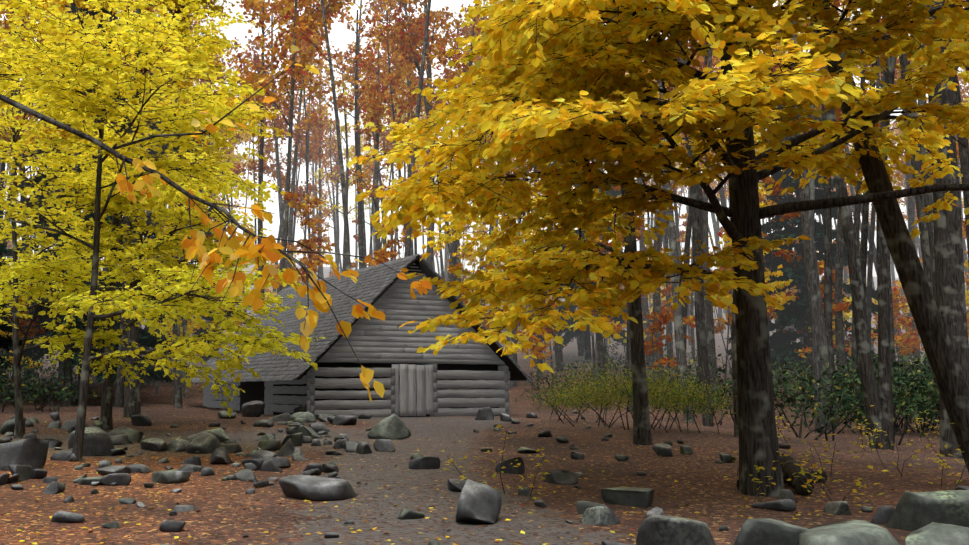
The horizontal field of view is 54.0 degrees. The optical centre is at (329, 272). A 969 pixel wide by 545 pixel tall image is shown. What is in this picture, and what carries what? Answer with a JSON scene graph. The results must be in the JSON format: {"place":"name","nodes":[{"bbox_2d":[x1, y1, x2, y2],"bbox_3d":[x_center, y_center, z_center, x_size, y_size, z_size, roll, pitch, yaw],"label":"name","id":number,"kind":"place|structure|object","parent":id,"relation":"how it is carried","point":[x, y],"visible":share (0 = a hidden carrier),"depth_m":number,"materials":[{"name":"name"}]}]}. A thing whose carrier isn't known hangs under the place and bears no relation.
{"place":"outdoors","nodes":[
{"label":"outdoors","id":0,"kind":"place"},
{"bbox_2d":[0,44,431,401],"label":"branch","id":1,"kind":"object","parent":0,"point":[249,249],"depth_m":6.66,"materials":[{"name":"plant"}]},
{"bbox_2d":[295,255,526,380],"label":"roof trim","id":2,"kind":"structure","parent":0,"point":[516,374],"depth_m":37.65,"materials":[{"name":"black wood"}]},
{"bbox_2d":[186,254,532,382],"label":"barn roof shingles","id":3,"kind":"object","parent":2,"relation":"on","point":[374,281],"visible":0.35,"depth_m":38.76,"materials":[{"name":"grey wood"}]},
{"bbox_2d":[0,263,968,544],"bbox_3d":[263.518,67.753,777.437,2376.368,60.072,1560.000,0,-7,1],"label":"ground","id":4,"kind":"structure","parent":0,"point":[712,487],"depth_m":15.49,"materials":[{"name":"brown soil"}]},
{"bbox_2d":[0,37,204,438],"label":"tree","id":5,"kind":"object","parent":4,"relation":"on","point":[78,271],"depth_m":23.24,"materials":[{"name":"yellow plant"}]},
{"bbox_2d":[0,0,290,417],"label":"tall tree","id":6,"kind":"object","parent":4,"relation":"on","point":[229,103],"depth_m":33.63,"materials":[{"name":"yellow plant"}]},
{"bbox_2d":[0,0,295,429],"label":"tree","id":7,"kind":"object","parent":4,"relation":"on","point":[222,145],"depth_m":26.54,"materials":[{"name":"yellow plant"}]},
{"bbox_2d":[0,0,324,461],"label":"tree","id":8,"kind":"object","parent":4,"relation":"on","point":[50,26],"depth_m":18.04,"materials":[{"name":"yellow plant"}]},
{"bbox_2d":[211,264,498,416],"bbox_3d":[0.530,3.375,43.305,8.800,6.360,13.380,3,-8,-24],"label":"barn interior","id":9,"kind":"object","parent":4,"relation":"on","point":[254,390],"visible":0.08,"depth_m":37.88,"materials":[{"name":"grey wood"}]},
{"bbox_2d":[203,357,509,416],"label":"barn logs","id":10,"kind":"object","parent":4,"relation":"on","point":[498,381],"visible":0.65,"depth_m":37.28,"materials":[{"name":"grey wood"}]},
{"bbox_2d":[322,263,500,359],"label":"barn gable boards","id":11,"kind":"object","parent":10,"relation":"on","point":[397,304],"visible":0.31,"depth_m":37.10,"materials":[{"name":"grey wood"}]},
{"bbox_2d":[392,364,436,416],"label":"barn door","id":12,"kind":"structure","parent":10,"relation":"attached to","point":[413,377],"depth_m":36.83,"materials":[{"name":"grey wood"}]},
{"bbox_2d":[0,2,898,400],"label":"hemlock","id":13,"kind":"object","parent":4,"relation":"on","point":[784,348],"depth_m":58.16,"materials":[{"name":"plant"}]},
{"bbox_2d":[0,335,939,444],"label":"rhododendron","id":14,"kind":"object","parent":4,"relation":"on","point":[910,380],"depth_m":32.91,"materials":[{"name":"green plant"}]},
{"bbox_2d":[0,401,968,544],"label":"rocks","id":15,"kind":"object","parent":4,"relation":"on","point":[935,518],"visible":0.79,"depth_m":14.46,"materials":[{"name":"grey stone"}]},
{"bbox_2d":[0,0,968,430],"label":"forest","id":16,"kind":"object","parent":4,"relation":"on","point":[698,224],"depth_m":63.38,"materials":[{"name":"plant"}]},
{"bbox_2d":[0,139,968,409],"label":"understory","id":17,"kind":"object","parent":4,"relation":"on","point":[666,316],"depth_m":54.98,"materials":[{"name":"plant"}]},
{"bbox_2d":[407,0,787,444],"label":"maple","id":18,"kind":"object","parent":4,"relation":"on","point":[486,241],"depth_m":21.48,"materials":[{"name":"yellow plant"}]},
{"bbox_2d":[347,0,968,496],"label":"maple","id":19,"kind":"object","parent":4,"relation":"on","point":[504,55],"depth_m":12.69,"materials":[{"name":"yellow plant"}]},
{"bbox_2d":[442,355,968,505],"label":"shrub","id":20,"kind":"object","parent":4,"relation":"on","point":[653,388],"depth_m":25.37,"materials":[{"name":"green plant"}]},
{"bbox_2d":[731,279,738,436],"bbox_3d":[11.703,-6.607,26.687,3.068,22.787,5.706,-7,-10,44],"label":"trunk","id":21,"kind":"object","parent":4,"relation":"on","point":[734,377],"visible":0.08,"depth_m":23.93,"materials":[{"name":"grey plant"}]},
{"bbox_2d":[736,453,826,495],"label":"fallen logs","id":22,"kind":"object","parent":4,"relation":"on","point":[788,466],"visible":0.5,"depth_m":14.64,"materials":[{"name":"brown wood"}]},
{"bbox_2d":[808,16,824,432],"bbox_3d":[18.587,-6.244,34.497,4.437,24.517,3.894,0,-7,1],"label":"trunk","id":23,"kind":"object","parent":4,"relation":"on","point":[814,307],"visible":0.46,"depth_m":31.93,"materials":[{"name":"grey plant"}]},
{"bbox_2d":[812,24,889,449],"bbox_3d":[13.527,-6.322,25.621,6.365,22.662,6.582,0,-7,1],"label":"fork tree","id":24,"kind":"object","parent":4,"relation":"on","point":[870,390],"visible":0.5,"depth_m":24.59,"materials":[{"name":"grey plant"}]},
{"bbox_2d":[810,1,968,472],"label":"leaning tree","id":25,"kind":"object","parent":4,"relation":"on","point":[949,377],"visible":0.65,"depth_m":15.30,"materials":[{"name":"brown plant"}]},
{"bbox_2d":[876,10,903,449],"bbox_3d":[15.932,-5.692,25.446,6.012,21.361,5.798,0,-7,1],"label":"fork tree","id":26,"kind":"object","parent":4,"relation":"on","point":[885,385],"visible":0.5,"depth_m":24.65,"materials":[{"name":"grey plant"}]},
{"bbox_2d":[924,0,968,458],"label":"trunk","id":27,"kind":"object","parent":4,"relation":"on","point":[949,279],"visible":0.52,"depth_m":23.49,"materials":[{"name":"grey plant"}]},
{"bbox_2d":[0,0,968,277],"label":"sky","id":28,"kind":"structure","parent":0,"point":[341,36],"materials":[{"name":"white"}]}
]}

